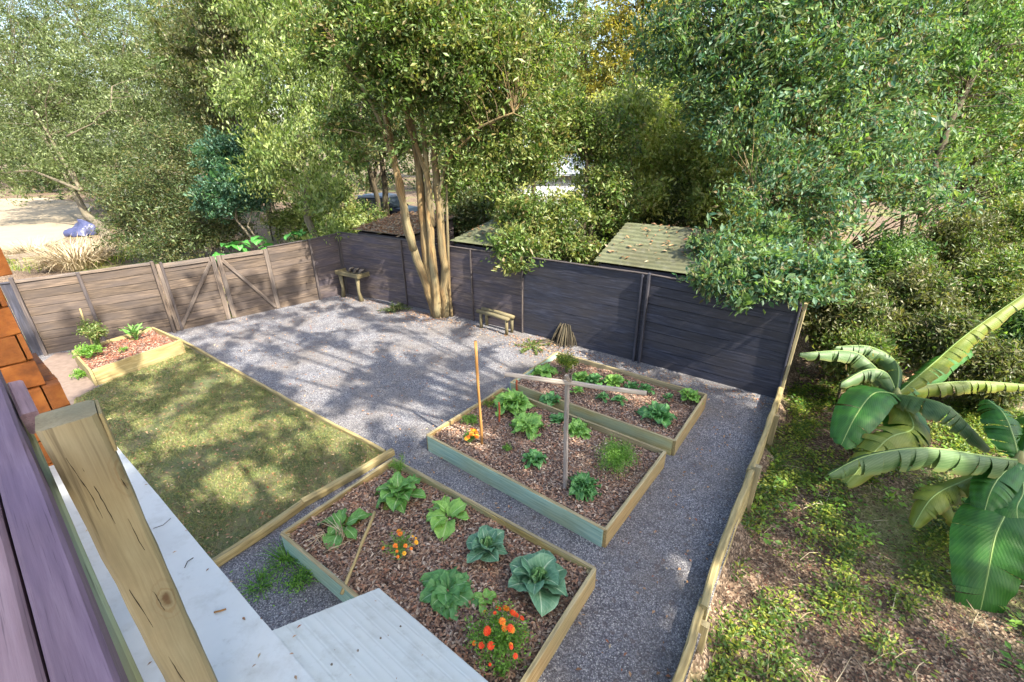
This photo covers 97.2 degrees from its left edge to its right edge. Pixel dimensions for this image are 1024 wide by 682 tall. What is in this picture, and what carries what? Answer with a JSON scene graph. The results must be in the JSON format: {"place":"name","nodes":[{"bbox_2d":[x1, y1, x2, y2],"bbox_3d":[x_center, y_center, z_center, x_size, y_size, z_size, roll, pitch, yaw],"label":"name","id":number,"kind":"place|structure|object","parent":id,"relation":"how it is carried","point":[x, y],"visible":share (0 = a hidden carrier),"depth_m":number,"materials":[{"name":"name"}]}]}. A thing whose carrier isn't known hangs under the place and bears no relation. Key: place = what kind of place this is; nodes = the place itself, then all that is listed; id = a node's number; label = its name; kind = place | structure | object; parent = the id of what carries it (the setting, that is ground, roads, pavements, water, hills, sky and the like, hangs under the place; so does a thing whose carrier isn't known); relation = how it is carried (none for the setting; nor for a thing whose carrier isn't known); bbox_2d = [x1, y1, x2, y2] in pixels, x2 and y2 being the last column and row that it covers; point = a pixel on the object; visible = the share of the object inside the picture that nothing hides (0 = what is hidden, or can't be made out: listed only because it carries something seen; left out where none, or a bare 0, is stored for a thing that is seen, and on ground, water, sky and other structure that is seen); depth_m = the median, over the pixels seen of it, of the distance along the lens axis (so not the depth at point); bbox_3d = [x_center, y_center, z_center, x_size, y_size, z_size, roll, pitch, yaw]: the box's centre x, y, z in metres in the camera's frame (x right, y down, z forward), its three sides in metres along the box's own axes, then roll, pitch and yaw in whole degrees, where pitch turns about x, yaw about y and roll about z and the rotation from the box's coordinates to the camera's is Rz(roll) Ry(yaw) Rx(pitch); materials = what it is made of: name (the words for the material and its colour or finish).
{"place":"outdoors","nodes":[
{"label":"outdoors","id":0,"kind":"place"},
{"bbox_2d":[0,198,92,252],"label":"driveway","id":1,"kind":"structure","parent":0,"point":[54,219],"depth_m":30.94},
{"bbox_2d":[63,219,96,236],"bbox_3d":[-23.948,-6.289,24.965,1.731,0.911,1.103,-1,24,0],"label":"tarpaulin heap","id":2,"kind":"object","parent":1,"relation":"on","point":[80,227],"visible":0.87,"depth_m":24.80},
{"bbox_2d":[43,352,97,404],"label":"bare dirt","id":3,"kind":"structure","parent":0,"point":[61,366],"depth_m":9.49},
{"bbox_2d":[73,344,381,558],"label":"lawn","id":4,"kind":"structure","parent":0,"point":[180,457],"depth_m":7.10,"materials":[{"name":"plant"}]},
{"bbox_2d":[0,0,979,151],"label":"sky","id":5,"kind":"structure","parent":0,"point":[633,1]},
{"bbox_2d":[0,150,1023,681],"bbox_3d":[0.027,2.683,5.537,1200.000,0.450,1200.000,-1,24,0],"label":"ground","id":6,"kind":"structure","parent":0,"point":[742,542],"depth_m":5.51,"materials":[{"name":"brown soil"}]},
{"bbox_2d":[0,282,46,355],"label":"navy panel","id":7,"kind":"object","parent":6,"relation":"on","point":[16,308],"visible":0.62,"depth_m":10.09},
{"bbox_2d":[0,236,68,258],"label":"dry grass clump","id":8,"kind":"object","parent":6,"relation":"on","point":[8,250],"visible":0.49,"depth_m":20.49,"materials":[{"name":"plant"}]},
{"bbox_2d":[6,233,125,273],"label":"dry grass clump","id":9,"kind":"object","parent":6,"relation":"on","point":[78,259],"visible":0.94,"depth_m":17.82,"materials":[{"name":"plant"}]},
{"bbox_2d":[0,0,155,239],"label":"background tree","id":10,"kind":"object","parent":6,"relation":"on","point":[43,111],"visible":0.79,"depth_m":27.13,"materials":[{"name":"green plant"}]},
{"bbox_2d":[7,235,217,272],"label":"wild grass","id":11,"kind":"structure","parent":6,"relation":"on","point":[110,258],"depth_m":18.90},
{"bbox_2d":[0,0,261,197],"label":"background tree","id":12,"kind":"object","parent":6,"relation":"on","point":[76,20],"visible":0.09,"depth_m":37.44,"materials":[{"name":"green plant"}]},
{"bbox_2d":[43,0,236,226],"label":"background tree","id":13,"kind":"object","parent":6,"relation":"on","point":[141,102],"visible":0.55,"depth_m":26.32,"materials":[{"name":"green plant"}]},
{"bbox_2d":[63,112,261,273],"bbox_3d":[-13.220,-5.909,17.954,6.621,5.974,6.214,-1,24,0],"label":"bush","id":14,"kind":"object","parent":6,"relation":"on","point":[179,227],"visible":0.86,"depth_m":17.15,"materials":[{"name":"green plant"}]},
{"bbox_2d":[134,0,289,244],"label":"background tree","id":15,"kind":"object","parent":6,"relation":"on","point":[196,104],"visible":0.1,"depth_m":21.30,"materials":[{"name":"green plant"}]},
{"bbox_2d":[126,0,333,240],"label":"woodland tree","id":16,"kind":"object","parent":6,"relation":"on","point":[199,56],"visible":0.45,"depth_m":19.00,"materials":[{"name":"green plant"}]},
{"bbox_2d":[182,120,285,249],"bbox_3d":[-9.974,-5.284,16.737,3.626,5.462,3.380,-1,24,0],"label":"teal shrub","id":17,"kind":"object","parent":6,"relation":"on","point":[223,197],"visible":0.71,"depth_m":15.85,"materials":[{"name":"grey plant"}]},
{"bbox_2d":[200,0,367,243],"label":"hanging tree","id":18,"kind":"object","parent":6,"relation":"on","point":[304,175],"visible":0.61,"depth_m":14.16,"materials":[{"name":"green plant"}]},
{"bbox_2d":[266,233,348,307],"bbox_3d":[-6.096,-2.126,13.648,2.112,1.988,0.139,-21,31,-39],"label":"corner fence","id":19,"kind":"object","parent":6,"relation":"on","point":[303,272],"visible":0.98,"depth_m":13.59,"materials":[{"name":"wood"}]},
{"bbox_2d":[216,249,280,317],"bbox_3d":[-7.344,-1.596,12.641,1.268,1.803,0.082,-21,31,-38],"label":"gate leaf","id":20,"kind":"object","parent":19,"relation":"attached to","point":[248,281],"visible":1,"depth_m":12.61,"materials":[{"name":"wood"}]},
{"bbox_2d":[255,180,371,243],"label":"understory bush","id":21,"kind":"object","parent":6,"relation":"on","point":[282,222],"visible":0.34,"depth_m":17.80,"materials":[{"name":"green plant"}]},
{"bbox_2d":[282,170,391,234],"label":"understory bush","id":22,"kind":"object","parent":6,"relation":"on","point":[372,212],"visible":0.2,"depth_m":18.79,"materials":[{"name":"green plant"}]},
{"bbox_2d":[308,80,422,216],"bbox_3d":[-7.299,-11.531,24.154,7.020,10.875,5.087,-1,24,0],"label":"woodland tree","id":23,"kind":"object","parent":6,"relation":"on","point":[385,200],"depth_m":25.26,"materials":[{"name":"green plant"}]},
{"bbox_2d":[318,42,443,219],"bbox_3d":[-5.285,-10.106,21.021,6.633,10.736,8.328,-1,24,0],"label":"woodland tree","id":24,"kind":"object","parent":6,"relation":"on","point":[398,128],"visible":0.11,"depth_m":19.36,"materials":[{"name":"green plant"}]},
{"bbox_2d":[352,193,417,218],"bbox_3d":[-7.471,-7.972,27.241,4.400,1.746,1.940,8,25,19],"label":"parked car","id":25,"kind":"object","parent":6,"relation":"on","point":[394,204],"visible":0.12,"depth_m":26.64,"materials":[{"name":"paint"}]},
{"bbox_2d":[352,211,456,247],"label":"old shed","id":26,"kind":"structure","parent":6,"relation":"on","point":[391,226],"depth_m":14.36,"materials":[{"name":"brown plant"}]},
{"bbox_2d":[38,294,774,681],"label":"gravel yard","id":27,"kind":"structure","parent":6,"relation":"on","point":[620,616],"depth_m":7.21,"materials":[{"name":"gravel"}]},
{"bbox_2d":[0,247,70,465],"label":"brick pillar","id":28,"kind":"structure","parent":27,"relation":"on","point":[32,371],"depth_m":2.58,"materials":[{"name":"brick"}]},
{"bbox_2d":[8,261,183,355],"bbox_3d":[-9.759,-0.809,10.804,2.721,1.890,0.190,-15,27,-30],"label":"plank fence","id":29,"kind":"object","parent":27,"relation":"on","point":[112,299],"visible":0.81,"depth_m":10.69,"materials":[{"name":"wood"}]},
{"bbox_2d":[155,256,231,330],"bbox_3d":[-8.300,-1.236,11.839,1.275,1.802,0.082,-21,31,-38],"label":"gate leaf","id":30,"kind":"object","parent":29,"relation":"attached to","point":[197,291],"visible":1,"depth_m":11.81,"materials":[{"name":"wood"}]},
{"bbox_2d":[35,400,217,681],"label":"deck post","id":31,"kind":"object","parent":27,"relation":"on","point":[77,440],"visible":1,"depth_m":1.15,"materials":[{"name":"brown wood"}]},
{"bbox_2d":[71,327,185,385],"bbox_3d":[-8.623,0.288,10.116,1.601,0.390,1.843,12,27,27],"label":"corner planter","id":32,"kind":"object","parent":27,"relation":"on","point":[148,347],"visible":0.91,"depth_m":9.91,"materials":[{"name":"wood"}]},
{"bbox_2d":[71,317,109,352],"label":"tomato bush","id":33,"kind":"object","parent":32,"relation":"on","point":[94,331],"visible":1,"depth_m":9.68,"materials":[{"name":"green plant"}]},
{"bbox_2d":[49,447,314,681],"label":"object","id":34,"kind":"structure","parent":27,"relation":"on","point":[240,641],"depth_m":1.90,"materials":[{"name":"grey metal"}]},
{"bbox_2d":[230,559,300,605],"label":"weed tuft","id":35,"kind":"object","parent":27,"relation":"on","point":[260,576],"visible":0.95,"depth_m":4.92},
{"bbox_2d":[253,536,302,586],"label":"weed tuft","id":36,"kind":"object","parent":27,"relation":"on","point":[284,557],"visible":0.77,"depth_m":5.17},
{"bbox_2d":[178,337,385,452],"bbox_3d":[-5.167,0.836,9.109,7.879,0.111,0.094,16,28,33],"label":"lawn edging","id":37,"kind":"object","parent":27,"relation":"on","point":[315,415],"visible":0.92,"depth_m":8.32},
{"bbox_2d":[278,561,318,602],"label":"weed tuft","id":38,"kind":"object","parent":27,"relation":"on","point":[302,575],"visible":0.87,"depth_m":4.95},
{"bbox_2d":[212,448,394,566],"bbox_3d":[-2.655,2.117,6.080,0.190,0.141,2.564,16,29,34],"label":"landscape timber","id":39,"kind":"object","parent":27,"relation":"on","point":[243,544],"visible":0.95,"depth_m":5.87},
{"bbox_2d":[335,268,371,301],"bbox_3d":[-4.885,-1.781,14.124,1.040,0.880,0.633,14,28,30],"label":"potting table","id":40,"kind":"object","parent":27,"relation":"on","point":[341,273],"visible":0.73,"depth_m":13.82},
{"bbox_2d":[272,588,487,681],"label":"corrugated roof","id":41,"kind":"structure","parent":27,"relation":"on","point":[378,635],"depth_m":1.91,"materials":[{"name":"grey metal"}]},
{"bbox_2d":[268,0,577,318],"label":"leaning tree","id":42,"kind":"object","parent":27,"relation":"on","point":[454,44],"visible":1,"depth_m":9.96,"materials":[{"name":"green plant"}]},
{"bbox_2d":[77,295,773,676],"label":"fallen leaves","id":43,"kind":"object","parent":27,"relation":"on","point":[391,415],"visible":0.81,"depth_m":7.99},
{"bbox_2d":[280,458,595,681],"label":"raised bed","id":44,"kind":"object","parent":27,"relation":"on","point":[398,582],"visible":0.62,"depth_m":4.92,"materials":[{"name":"soil"}]},
{"bbox_2d":[317,508,371,551],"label":"collard plant","id":45,"kind":"object","parent":44,"relation":"on","point":[354,518],"visible":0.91,"depth_m":5.34,"materials":[{"name":"green plant"}]},
{"bbox_2d":[381,527,417,559],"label":"marigold plant","id":46,"kind":"object","parent":44,"relation":"on","point":[397,548],"visible":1,"depth_m":5.03,"materials":[{"name":"orange plant"}]},
{"bbox_2d":[374,471,425,513],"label":"collard plant","id":47,"kind":"object","parent":44,"relation":"on","point":[396,491],"visible":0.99,"depth_m":5.74,"materials":[{"name":"green plant"}]},
{"bbox_2d":[426,495,469,540],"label":"lettuce plant","id":48,"kind":"object","parent":44,"relation":"on","point":[441,526],"visible":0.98,"depth_m":5.46,"materials":[{"name":"green plant"}]},
{"bbox_2d":[419,566,478,620],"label":"collard plant","id":49,"kind":"object","parent":44,"relation":"on","point":[438,596],"visible":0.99,"depth_m":4.52,"materials":[{"name":"green plant"}]},
{"bbox_2d":[466,525,507,563],"bbox_3d":[-0.279,2.244,5.021,0.483,0.214,0.506,-1,24,0],"label":"cabbage","id":50,"kind":"object","parent":44,"relation":"on","point":[485,543],"visible":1,"depth_m":4.97,"materials":[{"name":"green plant"}]},
{"bbox_2d":[461,598,539,676],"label":"marigold plant","id":51,"kind":"object","parent":44,"relation":"on","point":[500,639],"visible":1,"depth_m":3.92,"materials":[{"name":"green plant"}]},
{"bbox_2d":[508,549,567,616],"bbox_3d":[0.269,2.400,4.578,0.635,0.286,0.613,-17,28,-32],"label":"cabbage","id":52,"kind":"object","parent":44,"relation":"on","point":[533,574],"visible":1,"depth_m":4.54,"materials":[{"name":"green plant"}]},
{"bbox_2d":[476,307,514,335],"bbox_3d":[-0.421,-0.519,11.562,1.044,0.501,0.319,17,29,34],"label":"garden bench","id":53,"kind":"object","parent":27,"relation":"on","point":[498,314],"visible":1,"depth_m":11.43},
{"bbox_2d":[426,388,665,547],"bbox_3d":[0.459,1.674,6.844,3.110,0.337,1.900,17,29,35],"label":"raised bed","id":54,"kind":"object","parent":27,"relation":"on","point":[599,520],"visible":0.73,"depth_m":6.44,"materials":[{"name":"soil"}]},
{"bbox_2d":[474,341,482,444],"bbox_3d":[-0.479,0.840,6.556,0.081,1.820,0.050,10,26,23],"label":"garden stake","id":55,"kind":"object","parent":54,"relation":"on","point":[478,390],"visible":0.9,"depth_m":6.49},
{"bbox_2d":[493,387,536,416],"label":"lettuce plant","id":56,"kind":"object","parent":54,"relation":"on","point":[515,402],"visible":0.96,"depth_m":7.70,"materials":[{"name":"green plant"}]},
{"bbox_2d":[509,412,548,441],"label":"lettuce plant","id":57,"kind":"object","parent":54,"relation":"on","point":[530,423],"visible":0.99,"depth_m":7.19,"materials":[{"name":"green plant"}]},
{"bbox_2d":[521,448,547,469],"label":"kale plant","id":58,"kind":"object","parent":54,"relation":"on","point":[535,457],"visible":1,"depth_m":6.45,"materials":[{"name":"green plant"}]},
{"bbox_2d":[504,365,646,489],"bbox_3d":[0.751,1.211,5.628,1.667,2.063,0.134,0,24,2],"label":"wooden post","id":59,"kind":"object","parent":54,"relation":"on","point":[567,381],"visible":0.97,"depth_m":5.28,"materials":[{"name":"grey wood"}]},
{"bbox_2d":[562,418,591,439],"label":"lettuce plant","id":60,"kind":"object","parent":54,"relation":"on","point":[577,427],"visible":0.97,"depth_m":7.05,"materials":[{"name":"green plant"}]},
{"bbox_2d":[568,471,601,501],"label":"kale plant","id":61,"kind":"object","parent":54,"relation":"on","point":[582,486],"visible":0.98,"depth_m":5.85,"materials":[{"name":"green plant"}]},
{"bbox_2d":[586,433,641,478],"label":"fennel plant","id":62,"kind":"object","parent":54,"relation":"on","point":[618,455],"visible":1,"depth_m":6.21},
{"bbox_2d":[531,323,576,349],"bbox_3d":[1.105,-0.222,10.795,1.134,0.529,1.171,15,28,31],"label":"tree stump","id":63,"kind":"object","parent":27,"relation":"on","point":[565,336],"visible":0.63,"depth_m":10.64,"materials":[{"name":"brown wood"}]},
{"bbox_2d":[510,352,706,455],"bbox_3d":[1.718,1.012,8.335,3.145,0.337,1.731,16,29,33],"label":"raised bed","id":64,"kind":"object","parent":27,"relation":"on","point":[624,419],"visible":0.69,"depth_m":7.93,"materials":[{"name":"wood"}]},
{"bbox_2d":[635,400,677,427],"bbox_3d":[2.373,1.181,7.407,0.619,0.342,0.681,-14,27,-27],"label":"leafy green","id":65,"kind":"object","parent":64,"relation":"on","point":[658,413],"visible":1,"depth_m":7.38,"materials":[{"name":"green plant"}]},
{"bbox_2d":[416,184,495,247],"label":"understory bush","id":66,"kind":"object","parent":6,"relation":"on","point":[463,218],"visible":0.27,"depth_m":15.07,"materials":[{"name":"green plant"}]},
{"bbox_2d":[429,106,549,236],"bbox_3d":[-1.117,-5.995,17.206,4.872,6.199,5.450,6,24,15],"label":"woodland tree","id":67,"kind":"object","parent":6,"relation":"on","point":[493,180],"visible":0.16,"depth_m":16.35,"materials":[{"name":"green plant"}]},
{"bbox_2d":[449,218,549,258],"bbox_3d":[-0.225,-2.189,13.104,2.096,2.422,2.411,15,28,31],"label":"lean to","id":68,"kind":"object","parent":6,"relation":"on","point":[466,240],"visible":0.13,"depth_m":12.61,"materials":[{"name":"green wood"}]},
{"bbox_2d":[0,0,1023,203],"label":"distant wood","id":69,"kind":"object","parent":6,"relation":"on","point":[44,183],"visible":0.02,"depth_m":47.87,"materials":[{"name":"green plant"}]},
{"bbox_2d":[442,0,614,113],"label":"woodland tree","id":70,"kind":"object","parent":6,"relation":"on","point":[573,8],"visible":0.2,"depth_m":20.08,"materials":[{"name":"green plant"}]},
{"bbox_2d":[516,145,593,227],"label":"white house","id":71,"kind":"structure","parent":6,"relation":"on","point":[559,180],"depth_m":23.33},
{"bbox_2d":[474,74,652,275],"bbox_3d":[1.137,-3.865,12.231,6.371,6.294,4.004,-20,30,-37],"label":"overhanging tree","id":72,"kind":"object","parent":6,"relation":"on","point":[588,136],"visible":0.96,"depth_m":11.74,"materials":[{"name":"green plant"}]},
{"bbox_2d":[519,16,622,139],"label":"woodland tree","id":73,"kind":"object","parent":6,"relation":"on","point":[579,56],"visible":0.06,"depth_m":28.33,"materials":[{"name":"green plant"}]},
{"bbox_2d":[336,232,807,411],"bbox_3d":[-0.136,-1.044,11.269,12.457,2.297,0.337,14,28,30],"label":"board fence","id":74,"kind":"object","parent":6,"relation":"on","point":[669,323],"visible":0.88,"depth_m":9.85,"materials":[{"name":"grey wood"}]},
{"bbox_2d":[560,71,702,264],"bbox_3d":[4.794,-5.990,16.133,6.482,6.934,7.253,-1,24,0],"label":"woodland tree","id":75,"kind":"object","parent":6,"relation":"on","point":[654,113],"visible":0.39,"depth_m":14.46,"materials":[{"name":"green plant"}]},
{"bbox_2d":[572,0,711,98],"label":"woodland tree","id":76,"kind":"object","parent":6,"relation":"on","point":[613,24],"visible":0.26,"depth_m":25.38,"materials":[{"name":"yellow plant"}]},
{"bbox_2d":[586,24,704,187],"bbox_3d":[7.015,-9.950,22.000,7.373,9.465,5.565,-7,24,-15],"label":"woodland tree","id":77,"kind":"object","parent":6,"relation":"on","point":[638,76],"visible":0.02,"depth_m":20.64,"materials":[{"name":"green plant"}]},
{"bbox_2d":[594,222,714,282],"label":"garden shed","id":78,"kind":"structure","parent":6,"relation":"on","point":[648,248],"depth_m":10.19,"materials":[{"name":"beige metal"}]},
{"bbox_2d":[616,172,694,229],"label":"understory bush","id":79,"kind":"object","parent":6,"relation":"on","point":[667,221],"visible":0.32,"depth_m":15.59,"materials":[{"name":"green plant"}]},
{"bbox_2d":[645,100,771,237],"bbox_3d":[6.994,-5.309,15.671,5.157,6.024,4.844,-19,30,-36],"label":"woodland tree","id":80,"kind":"object","parent":6,"relation":"on","point":[694,164],"visible":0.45,"depth_m":14.60,"materials":[{"name":"green plant"}]},
{"bbox_2d":[672,182,760,241],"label":"understory bush","id":81,"kind":"object","parent":6,"relation":"on","point":[689,224],"visible":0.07,"depth_m":14.76,"materials":[{"name":"green plant"}]},
{"bbox_2d":[671,387,782,681],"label":"retaining boards","id":82,"kind":"object","parent":6,"relation":"on","point":[742,503],"visible":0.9,"depth_m":5.24,"materials":[{"name":"brown wood"}]},
{"bbox_2d":[672,202,882,317],"bbox_3d":[6.377,-1.084,9.816,7.761,3.846,3.388,-12,26,-24],"label":"tree foliage","id":83,"kind":"object","parent":6,"relation":"on","point":[771,259],"visible":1,"depth_m":7.99,"materials":[{"name":"green plant"}]},
{"bbox_2d":[610,0,1006,252],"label":"broadleaf tree","id":84,"kind":"object","parent":6,"relation":"on","point":[774,37],"visible":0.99,"depth_m":9.63,"materials":[{"name":"green plant"}]},
{"bbox_2d":[696,4,960,243],"bbox_3d":[10.102,-6.339,14.793,8.484,9.419,6.937,-1,24,0],"label":"woodland tree","id":85,"kind":"object","parent":6,"relation":"on","point":[794,130],"visible":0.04,"depth_m":13.71,"materials":[{"name":"green plant"}]},
{"bbox_2d":[795,272,913,382],"bbox_3d":[6.905,-0.231,9.369,2.657,2.563,2.069,-1,24,0],"label":"thicket shrub","id":86,"kind":"object","parent":6,"relation":"on","point":[862,305],"visible":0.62,"depth_m":8.85,"materials":[{"name":"green plant"}]},
{"bbox_2d":[694,361,1023,681],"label":"ground cover","id":87,"kind":"object","parent":6,"relation":"on","point":[800,432],"visible":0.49,"depth_m":5.55,"materials":[{"name":"plant"}]},
{"bbox_2d":[804,311,914,401],"bbox_3d":[6.697,0.361,8.727,1.735,2.000,1.508,-1,24,0],"label":"thicket shrub","id":88,"kind":"object","parent":6,"relation":"on","point":[842,371],"visible":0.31,"depth_m":8.51,"materials":[{"name":"green plant"}]},
{"bbox_2d":[712,377,1023,681],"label":"dry twigs","id":89,"kind":"object","parent":6,"relation":"on","point":[847,593],"visible":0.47,"depth_m":4.92,"materials":[{"name":"wood"}]},
{"bbox_2d":[716,371,1023,681],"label":"leaf litter","id":90,"kind":"object","parent":6,"relation":"on","point":[890,630],"visible":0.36,"depth_m":5.21,"materials":[{"name":"plant"}]},
{"bbox_2d":[749,366,1023,668],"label":"broad weeds","id":91,"kind":"object","parent":6,"relation":"on","point":[902,504],"visible":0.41,"depth_m":6.39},
{"bbox_2d":[832,219,954,291],"bbox_3d":[8.607,-1.188,10.603,2.697,3.297,2.309,-1,24,0],"label":"thicket shrub","id":92,"kind":"object","parent":6,"relation":"on","point":[892,245],"visible":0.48,"depth_m":10.00,"materials":[{"name":"green plant"}]},
{"bbox_2d":[798,294,1023,488],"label":"banana plant","id":93,"kind":"object","parent":6,"relation":"on","point":[893,402],"visible":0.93,"depth_m":6.99,"materials":[{"name":"green plant"}]},
{"bbox_2d":[824,399,1023,612],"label":"banana plant","id":94,"kind":"object","parent":6,"relation":"on","point":[991,488],"visible":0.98,"depth_m":5.27,"materials":[{"name":"green plant"}]},
{"bbox_2d":[866,251,996,380],"bbox_3d":[8.515,-0.562,9.822,2.512,2.778,2.407,-21,31,-39],"label":"thicket shrub","id":95,"kind":"object","parent":6,"relation":"on","point":[923,284],"visible":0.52,"depth_m":9.21,"materials":[{"name":"green plant"}]},
{"bbox_2d":[875,0,1023,233],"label":"bare limb tree","id":96,"kind":"object","parent":6,"relation":"on","point":[974,64],"visible":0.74,"depth_m":11.58,"materials":[{"name":"green plant"}]},
{"bbox_2d":[885,297,1023,399],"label":"thicket shrub","id":97,"kind":"object","parent":6,"relation":"on","point":[938,334],"visible":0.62,"depth_m":8.44,"materials":[{"name":"green plant"}]},
{"bbox_2d":[902,0,1023,220],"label":"woodland tree","id":98,"kind":"object","parent":6,"relation":"on","point":[1012,145],"visible":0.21,"depth_m":14.69,"materials":[{"name":"green plant"}]},
{"bbox_2d":[905,191,1021,306],"bbox_3d":[10.691,-1.757,11.231,2.973,3.799,2.461,-1,24,0],"label":"thicket shrub","id":99,"kind":"object","parent":6,"relation":"on","point":[960,233],"visible":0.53,"depth_m":10.59,"materials":[{"name":"green plant"}]},
{"bbox_2d":[937,233,1023,344],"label":"thicket shrub","id":100,"kind":"object","parent":6,"relation":"on","point":[1007,272],"visible":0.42,"depth_m":9.25,"materials":[{"name":"green plant"}]},
{"bbox_2d":[941,332,1023,418],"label":"thicket shrub","id":101,"kind":"object","parent":6,"relation":"on","point":[1006,365],"visible":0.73,"depth_m":8.19,"materials":[{"name":"green plant"}]},
{"bbox_2d":[943,186,1023,273],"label":"thicket shrub","id":102,"kind":"object","parent":6,"relation":"on","point":[1015,213],"visible":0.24,"depth_m":10.69,"materials":[{"name":"green plant"}]},
{"bbox_2d":[971,290,1023,355],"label":"thicket shrub","id":103,"kind":"object","parent":6,"relation":"on","point":[1017,326],"visible":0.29,"depth_m":9.00,"materials":[{"name":"green plant"}]},
{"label":"deck","id":104,"kind":"object","parent":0,"visible":0},
{"bbox_2d":[0,370,143,681],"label":"deck rail","id":105,"kind":"object","parent":104,"relation":"on","point":[58,622],"visible":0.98,"depth_m":0.70,"materials":[{"name":"wood"}]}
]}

